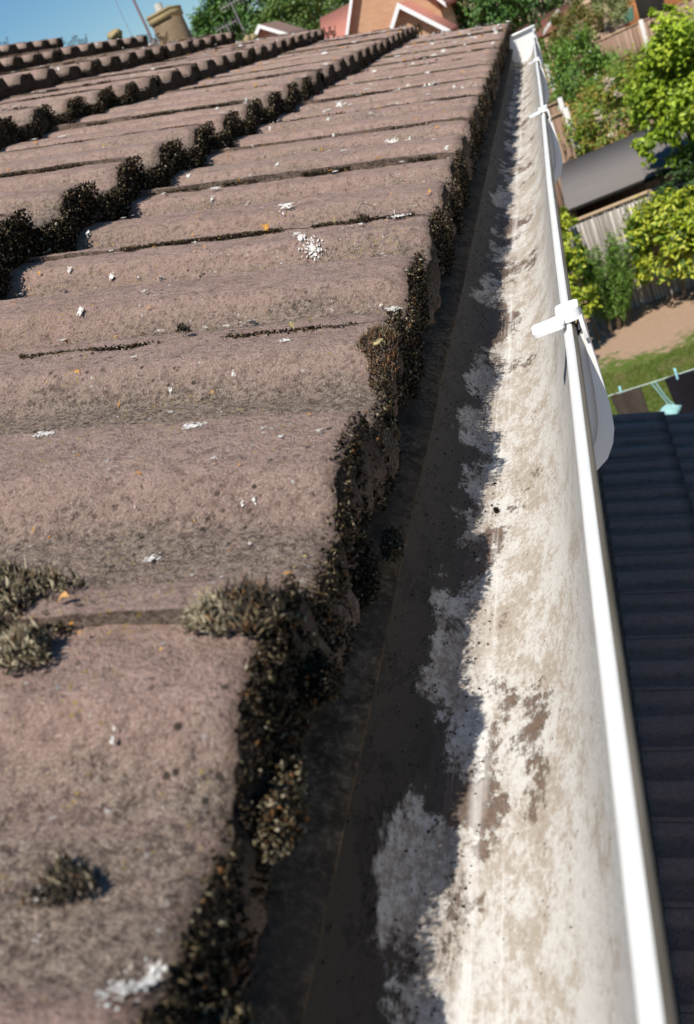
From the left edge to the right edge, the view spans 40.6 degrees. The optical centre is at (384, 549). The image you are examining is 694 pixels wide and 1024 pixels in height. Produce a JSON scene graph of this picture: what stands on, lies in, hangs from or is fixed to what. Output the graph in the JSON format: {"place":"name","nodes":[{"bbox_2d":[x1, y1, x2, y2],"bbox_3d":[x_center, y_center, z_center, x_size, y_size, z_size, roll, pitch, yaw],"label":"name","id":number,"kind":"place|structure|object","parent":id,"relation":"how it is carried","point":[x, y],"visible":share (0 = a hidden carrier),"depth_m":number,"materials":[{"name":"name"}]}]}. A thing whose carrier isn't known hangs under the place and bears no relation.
{"place":"outdoors","nodes":[
{"label":"outdoors","id":0,"kind":"place"},
{"bbox_2d":[146,2,191,42],"bbox_3d":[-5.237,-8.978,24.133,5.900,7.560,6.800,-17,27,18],"label":"chimney","id":1,"kind":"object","parent":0,"point":[170,20],"depth_m":19.70,"materials":[{"name":"beige brick"}]},
{"bbox_2d":[132,0,158,43],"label":"aerial mast","id":2,"kind":"object","parent":1,"relation":"attached to","point":[143,21],"visible":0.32,"depth_m":19.76,"materials":[{"name":"grey metal"}]},
{"bbox_2d":[215,17,237,32],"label":"roof aerial","id":3,"kind":"object","parent":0,"point":[226,26],"visible":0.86,"depth_m":40.46,"materials":[{"name":"grey metal"}]},
{"bbox_2d":[219,0,245,35],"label":"roof aerial","id":4,"kind":"object","parent":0,"point":[235,12],"visible":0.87,"depth_m":39.21,"materials":[{"name":"grey metal"}]},
{"bbox_2d":[0,0,474,46],"label":"sky","id":5,"kind":"structure","parent":0,"point":[20,20],"materials":[{"name":"blue"}]},
{"bbox_2d":[243,34,258,40],"bbox_3d":[-1.552,-5.885,10.824,0.188,0.140,0.182,-17,27,18],"label":"ridge stone","id":6,"kind":"object","parent":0,"point":[253,36],"visible":0.37,"depth_m":10.77,"materials":[{"name":"beige stone"}]},
{"bbox_2d":[254,21,306,37],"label":"gabled house","id":7,"kind":"structure","parent":0,"point":[271,28],"depth_m":41.38,"materials":[{"name":"white brick"}]},
{"bbox_2d":[320,3,348,38],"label":"long roofed house","id":8,"kind":"structure","parent":0,"point":[337,18],"depth_m":47.90,"materials":[{"name":"pink brick"}]},
{"bbox_2d":[345,0,461,35],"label":"orange brick house","id":9,"kind":"structure","parent":0,"point":[364,16],"depth_m":32.48,"materials":[{"name":"brick"}]},
{"bbox_2d":[517,3,575,51],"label":"red roofed shed","id":10,"kind":"structure","parent":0,"point":[544,22],"depth_m":46.12,"materials":[{"name":"brick"}]},
{"bbox_2d":[543,9,559,35],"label":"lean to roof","id":11,"kind":"object","parent":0,"point":[547,27],"visible":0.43,"depth_m":41.69,"materials":[{"name":"plastic"}]},
{"bbox_2d":[544,34,567,61],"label":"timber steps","id":12,"kind":"structure","parent":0,"point":[546,40],"depth_m":29.16,"materials":[{"name":"brown wood"}]},
{"bbox_2d":[543,52,603,104],"bbox_3d":[6.432,-15.687,31.986,1.830,2.290,0.110,-17,27,18],"label":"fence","id":13,"kind":"object","parent":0,"point":[579,69],"visible":0.02,"depth_m":31.71,"materials":[{"name":"wood"}]},
{"bbox_2d":[474,0,693,414],"bbox_3d":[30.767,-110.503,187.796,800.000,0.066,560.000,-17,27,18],"label":"ground","id":14,"kind":"structure","parent":0,"point":[656,328],"depth_m":13.77,"materials":[{"name":"soil"}]},
{"bbox_2d":[186,0,254,40],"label":"tree","id":15,"kind":"object","parent":14,"relation":"on","point":[207,16],"visible":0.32,"depth_m":79.37,"materials":[{"name":"green plant"}]},
{"bbox_2d":[197,0,311,34],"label":"tree","id":16,"kind":"object","parent":14,"relation":"on","point":[245,4],"visible":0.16,"depth_m":79.04,"materials":[{"name":"green plant"}]},
{"bbox_2d":[237,0,343,36],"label":"tree","id":17,"kind":"object","parent":14,"relation":"on","point":[272,11],"visible":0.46,"depth_m":69.44,"materials":[{"name":"green plant"}]},
{"bbox_2d":[251,0,349,28],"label":"tree","id":18,"kind":"object","parent":14,"relation":"on","point":[317,15],"visible":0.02,"depth_m":80.82,"materials":[{"name":"green plant"}]},
{"bbox_2d":[0,23,677,1023],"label":"house","id":19,"kind":"structure","parent":14,"relation":"on","point":[554,779],"depth_m":0.42,"materials":[{"name":"concrete"}]},
{"bbox_2d":[0,611,43,643],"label":"moss cushion","id":20,"kind":"object","parent":19,"relation":"on","point":[6,626],"visible":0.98,"depth_m":0.31,"materials":[{"name":"green plant"}]},
{"bbox_2d":[0,616,55,674],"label":"moss cushion","id":21,"kind":"object","parent":19,"relation":"on","point":[33,636],"visible":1,"depth_m":0.29,"materials":[{"name":"plant"}]},
{"bbox_2d":[0,553,90,623],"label":"moss cushion","id":22,"kind":"object","parent":19,"relation":"on","point":[15,580],"visible":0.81,"depth_m":0.32,"materials":[{"name":"plant"}]},
{"bbox_2d":[21,842,96,908],"bbox_3d":[-0.084,0.085,0.238,0.019,0.013,0.019,-41,30,-28],"label":"moss cushion","id":23,"kind":"object","parent":19,"relation":"on","point":[71,873],"visible":1,"depth_m":0.24,"materials":[{"name":"plant"}]},
{"bbox_2d":[57,591,69,602],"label":"dead leaf","id":24,"kind":"object","parent":19,"relation":"on","point":[64,594],"visible":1,"depth_m":0.32,"materials":[{"name":"orange plant"}]},
{"bbox_2d":[107,28,122,39],"bbox_3d":[-1.223,-2.333,4.253,0.072,0.052,0.110,-17,27,18],"label":"mortar lump","id":25,"kind":"object","parent":19,"relation":"on","point":[113,34],"visible":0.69,"depth_m":4.22,"materials":[{"name":"beige concrete"}]},
{"bbox_2d":[175,321,191,334],"bbox_3d":[-0.126,-0.138,0.581,0.011,0.012,0.011,-31,26,-10],"label":"moss cushion","id":26,"kind":"object","parent":19,"relation":"on","point":[180,327],"visible":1,"depth_m":0.58,"materials":[{"name":"plant"}]},
{"bbox_2d":[2,204,406,999],"bbox_3d":[-0.097,-0.431,1.098,0.346,0.113,2.402,-17,27,18],"label":"lichen","id":27,"kind":"object","parent":19,"relation":"on","point":[292,328],"visible":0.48,"depth_m":0.56},
{"bbox_2d":[178,584,240,636],"bbox_3d":[-0.056,0.018,0.298,0.025,0.018,0.020,-17,27,18],"label":"moss cushion","id":28,"kind":"object","parent":19,"relation":"on","point":[200,613],"visible":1,"depth_m":0.29,"materials":[{"name":"plant"}]},
{"bbox_2d":[198,985,258,1023],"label":"moss clump","id":29,"kind":"object","parent":19,"relation":"on","point":[232,1013],"visible":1,"depth_m":0.22,"materials":[{"name":"green plant"}]},
{"bbox_2d":[202,568,289,636],"bbox_3d":[-0.044,0.017,0.297,0.025,0.022,0.026,-34,27,-15],"label":"moss cushion","id":30,"kind":"object","parent":19,"relation":"on","point":[246,618],"visible":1,"depth_m":0.30,"materials":[{"name":"green plant"}]},
{"bbox_2d":[0,22,512,637],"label":"moss","id":31,"kind":"object","parent":19,"relation":"on","point":[178,154],"visible":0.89,"depth_m":1.35,"materials":[{"name":"plant"}]},
{"bbox_2d":[8,26,504,650],"bbox_3d":[-0.547,-0.986,2.038,1.447,0.546,4.082,-17,27,18],"label":"lichen","id":32,"kind":"object","parent":19,"relation":"on","point":[266,228],"visible":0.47,"depth_m":1.11},
{"bbox_2d":[6,21,508,1010],"bbox_3d":[-0.905,-1.076,2.208,2.179,0.829,4.404,-17,27,18],"label":"lichen","id":33,"kind":"object","parent":19,"relation":"on","point":[148,979],"visible":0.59,"depth_m":0.59},
{"bbox_2d":[253,751,311,864],"bbox_3d":[-0.030,0.077,0.279,0.013,0.020,0.044,-17,27,18],"label":"moss clump","id":34,"kind":"object","parent":19,"relation":"on","point":[279,834],"visible":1,"depth_m":0.27,"materials":[{"name":"green plant"}]},
{"bbox_2d":[128,146,470,1023],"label":"moss","id":35,"kind":"object","parent":19,"relation":"on","point":[262,704],"visible":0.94,"depth_m":0.30,"materials":[{"name":"green plant"}]},
{"bbox_2d":[295,647,342,709],"bbox_3d":[-0.024,0.045,0.323,0.017,0.018,0.028,-17,27,18],"label":"moss clump","id":36,"kind":"object","parent":19,"relation":"on","point":[322,667],"visible":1,"depth_m":0.32,"materials":[{"name":"green plant"}]},
{"bbox_2d":[355,212,370,222],"bbox_3d":[-0.020,-0.286,0.808,0.014,0.011,0.017,-17,27,18],"label":"moss cushion","id":37,"kind":"object","parent":19,"relation":"on","point":[363,218],"visible":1,"depth_m":0.81,"materials":[{"name":"plant"}]},
{"bbox_2d":[348,538,380,612],"bbox_3d":[-0.012,0.012,0.420,0.018,0.029,0.057,-20,27,13],"label":"moss clump","id":38,"kind":"object","parent":19,"relation":"on","point":[368,562],"visible":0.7,"depth_m":0.41,"materials":[{"name":"green plant"}]},
{"bbox_2d":[356,321,401,390],"bbox_3d":[-0.003,-0.111,0.523,0.026,0.032,0.046,-7,32,34],"label":"moss cushion","id":39,"kind":"object","parent":19,"relation":"on","point":[372,334],"visible":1,"depth_m":0.52,"materials":[{"name":"plant"}]},
{"bbox_2d":[373,338,384,345],"bbox_3d":[-0.003,-0.115,0.521,0.007,0.004,0.008,-17,27,18],"label":"snail shell","id":40,"kind":"object","parent":19,"relation":"on","point":[378,342],"visible":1,"depth_m":0.52},
{"bbox_2d":[380,525,406,565],"bbox_3d":[0.004,-0.002,0.450,0.013,0.015,0.032,-17,27,18],"label":"moss clump","id":41,"kind":"object","parent":19,"relation":"on","point":[392,545],"visible":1,"depth_m":0.44,"materials":[{"name":"green plant"}]},
{"bbox_2d":[323,49,609,1023],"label":"grit","id":42,"kind":"object","parent":19,"relation":"on","point":[463,575],"visible":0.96,"depth_m":0.49,"materials":[{"name":"black gravel"}]},
{"bbox_2d":[390,1,457,34],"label":"brick porch","id":43,"kind":"object","parent":14,"relation":"on","point":[408,13],"visible":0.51,"depth_m":29.82,"materials":[{"name":"tile"}]},
{"bbox_2d":[452,0,545,38],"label":"tree","id":44,"kind":"object","parent":14,"relation":"on","point":[503,12],"visible":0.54,"depth_m":36.97,"materials":[{"name":"green plant"}]},
{"bbox_2d":[461,0,581,26],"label":"tree","id":45,"kind":"object","parent":14,"relation":"on","point":[542,7],"visible":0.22,"depth_m":50.00,"materials":[{"name":"green plant"}]},
{"bbox_2d":[538,36,548,75],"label":"conifer shrub","id":46,"kind":"object","parent":14,"relation":"on","point":[543,45],"visible":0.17,"depth_m":29.62,"materials":[{"name":"green plant"}]},
{"bbox_2d":[543,64,558,110],"bbox_3d":[4.247,-11.894,26.369,1.620,2.804,0.110,-17,27,18],"label":"side fence","id":47,"kind":"object","parent":14,"relation":"on","point":[548,76],"visible":0.05,"depth_m":25.61,"materials":[{"name":"wood"}]},
{"bbox_2d":[546,96,572,205],"bbox_3d":[3.415,-7.973,20.028,1.620,2.670,0.110,-17,27,18],"label":"side fence","id":48,"kind":"object","parent":14,"relation":"on","point":[554,109],"visible":0.09,"depth_m":19.31,"materials":[{"name":"wood"}]},
{"bbox_2d":[547,79,571,149],"bbox_3d":[3.792,-9.812,22.983,1.620,2.760,0.110,-17,27,18],"label":"side fence","id":49,"kind":"object","parent":14,"relation":"on","point":[550,95],"depth_m":22.29,"materials":[{"name":"wood"}]},
{"bbox_2d":[517,0,604,32],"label":"tree","id":50,"kind":"object","parent":14,"relation":"on","point":[603,30],"visible":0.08,"depth_m":59.83,"materials":[{"name":"green plant"}]},
{"bbox_2d":[551,106,581,226],"bbox_3d":[3.159,-6.811,18.058,1.620,2.719,0.110,-17,27,18],"label":"side fence","id":51,"kind":"object","parent":14,"relation":"on","point":[566,149],"visible":0.15,"depth_m":17.53,"materials":[{"name":"wood"}]},
{"bbox_2d":[548,60,598,148],"bbox_3d":[5.486,-12.731,26.969,0.750,2.650,1.000,-17,27,18],"label":"wood chip bed","id":52,"kind":"object","parent":14,"relation":"on","point":[565,103],"depth_m":26.59,"materials":[{"name":"brown wood"}]},
{"bbox_2d":[546,0,606,132],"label":"bronze tree","id":53,"kind":"object","parent":14,"relation":"on","point":[575,7],"visible":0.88,"depth_m":27.21,"materials":[{"name":"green plant"}]},
{"bbox_2d":[559,206,602,341],"bbox_3d":[2.832,-3.863,13.880,0.689,2.074,1.919,-17,27,18],"label":"hedge","id":54,"kind":"object","parent":14,"relation":"on","point":[576,258],"visible":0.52,"depth_m":13.61,"materials":[{"name":"green plant"}]},
{"bbox_2d":[541,17,634,140],"bbox_3d":[4.732,-10.008,21.448,2.131,3.878,2.375,-35,27,-18],"label":"bushy tree","id":55,"kind":"object","parent":14,"relation":"on","point":[566,51],"visible":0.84,"depth_m":20.74,"materials":[{"name":"green plant"}]},
{"bbox_2d":[582,0,601,44],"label":"timber post","id":56,"kind":"object","parent":14,"relation":"on","point":[590,4],"visible":0.26,"depth_m":33.42,"materials":[{"name":"brown wood"}]},
{"bbox_2d":[554,49,652,159],"bbox_3d":[4.398,-7.493,17.716,2.059,3.342,2.261,-17,27,18],"label":"rose bush","id":57,"kind":"object","parent":14,"relation":"on","point":[584,137],"visible":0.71,"depth_m":17.03,"materials":[{"name":"green plant"}]},
{"bbox_2d":[593,76,630,136],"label":"roses","id":58,"kind":"object","parent":57,"relation":"attached to","point":[607,88],"visible":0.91,"depth_m":16.51,"materials":[{"name":"pink plant"}]},
{"bbox_2d":[572,228,639,333],"bbox_3d":[3.442,-4.084,14.258,1.105,1.520,0.934,-17,27,18],"label":"rosemary bush","id":59,"kind":"object","parent":14,"relation":"on","point":[614,292],"visible":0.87,"depth_m":14.04,"materials":[{"name":"green plant"}]},
{"bbox_2d":[582,0,634,36],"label":"olive tree","id":60,"kind":"object","parent":14,"relation":"on","point":[617,7],"visible":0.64,"depth_m":35.12,"materials":[{"name":"green plant"}]},
{"bbox_2d":[593,19,647,94],"bbox_3d":[8.050,-16.180,31.431,1.830,2.290,0.110,-17,27,18],"label":"fence","id":61,"kind":"object","parent":14,"relation":"on","point":[635,38],"visible":0.32,"depth_m":31.02,"materials":[{"name":"wood"}]},
{"bbox_2d":[596,44,653,120],"bbox_3d":[5.478,-8.920,19.642,1.413,3.106,1.580,-37,28,-21],"label":"light shrub","id":62,"kind":"object","parent":14,"relation":"on","point":[624,62],"visible":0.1,"depth_m":19.14,"materials":[{"name":"green plant"}]},
{"bbox_2d":[560,126,692,224],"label":"garden shed","id":63,"kind":"structure","parent":14,"relation":"on","point":[604,176],"depth_m":15.15,"materials":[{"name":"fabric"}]},
{"bbox_2d":[621,7,633,23],"bbox_3d":[9.697,-21.347,37.475,0.585,0.450,0.600,-17,27,18],"label":"water butt","id":64,"kind":"object","parent":14,"relation":"on","point":[629,17],"visible":0.62,"depth_m":37.30,"materials":[{"name":"green plastic"}]},
{"bbox_2d":[567,178,693,321],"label":"wooden fence","id":65,"kind":"object","parent":14,"relation":"on","point":[592,231],"visible":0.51,"depth_m":14.50,"materials":[{"name":"wood"}]},
{"bbox_2d":[577,173,692,221],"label":"timber rail","id":66,"kind":"object","parent":65,"relation":"attached to","point":[616,204],"visible":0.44,"depth_m":14.23,"materials":[{"name":"brown wood"}]},
{"bbox_2d":[597,411,693,1023],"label":"house extension","id":67,"kind":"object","parent":14,"relation":"on","point":[645,472],"visible":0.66,"depth_m":3.60,"materials":[{"name":"tile"}]},
{"bbox_2d":[608,369,693,396],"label":"washing line","id":68,"kind":"object","parent":14,"relation":"on","point":[649,383],"visible":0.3,"depth_m":7.39,"materials":[{"name":"grey metal"}]},
{"bbox_2d":[610,386,648,413],"bbox_3d":[1.995,-1.101,7.540,0.253,0.405,0.059,-17,27,18],"label":"skirt","id":69,"kind":"object","parent":68,"relation":"hanging from","point":[630,401],"visible":0.56,"depth_m":7.49,"materials":[{"name":"fabric"}]},
{"bbox_2d":[651,382,681,414],"bbox_3d":[2.247,-1.159,7.431,0.189,0.405,0.111,-17,27,18],"label":"peg bag","id":70,"kind":"object","parent":68,"relation":"hanging from","point":[671,408],"visible":0.61,"depth_m":7.42,"materials":[{"name":"teal"}]},
{"bbox_2d":[664,370,693,413],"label":"trousers","id":71,"kind":"object","parent":68,"relation":"hanging from","point":[681,389],"visible":0.85,"depth_m":7.38,"materials":[{"name":"fabric"}]},
{"bbox_2d":[619,178,693,298],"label":"laurel bush","id":72,"kind":"object","parent":14,"relation":"on","point":[661,214],"visible":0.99,"depth_m":13.65,"materials":[{"name":"green plant"}]},
{"bbox_2d":[624,0,688,48],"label":"orange shed","id":73,"kind":"structure","parent":14,"relation":"on","point":[641,8],"depth_m":42.10,"materials":[{"name":"wood"}]},
{"bbox_2d":[635,0,664,22],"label":"door","id":74,"kind":"structure","parent":73,"relation":"in","point":[643,6],"depth_m":42.02,"materials":[{"name":"fabric"}]},
{"bbox_2d":[621,0,693,175],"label":"leafy tree","id":75,"kind":"object","parent":14,"relation":"on","point":[660,93],"visible":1,"depth_m":13.00,"materials":[{"name":"green plant"}]},
{"bbox_2d":[643,141,693,242],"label":"dark shrub","id":76,"kind":"object","parent":14,"relation":"on","point":[683,160],"visible":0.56,"depth_m":13.50,"materials":[{"name":"green plant"}]},
{"bbox_2d":[643,0,693,67],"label":"fence","id":77,"kind":"object","parent":14,"relation":"on","point":[649,31],"visible":0.23,"depth_m":30.51,"materials":[{"name":"wood"}]},
{"bbox_2d":[602,340,693,414],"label":"grass","id":78,"kind":"structure","parent":0,"point":[662,385],"depth_m":12.53,"materials":[{"name":"green plant"}]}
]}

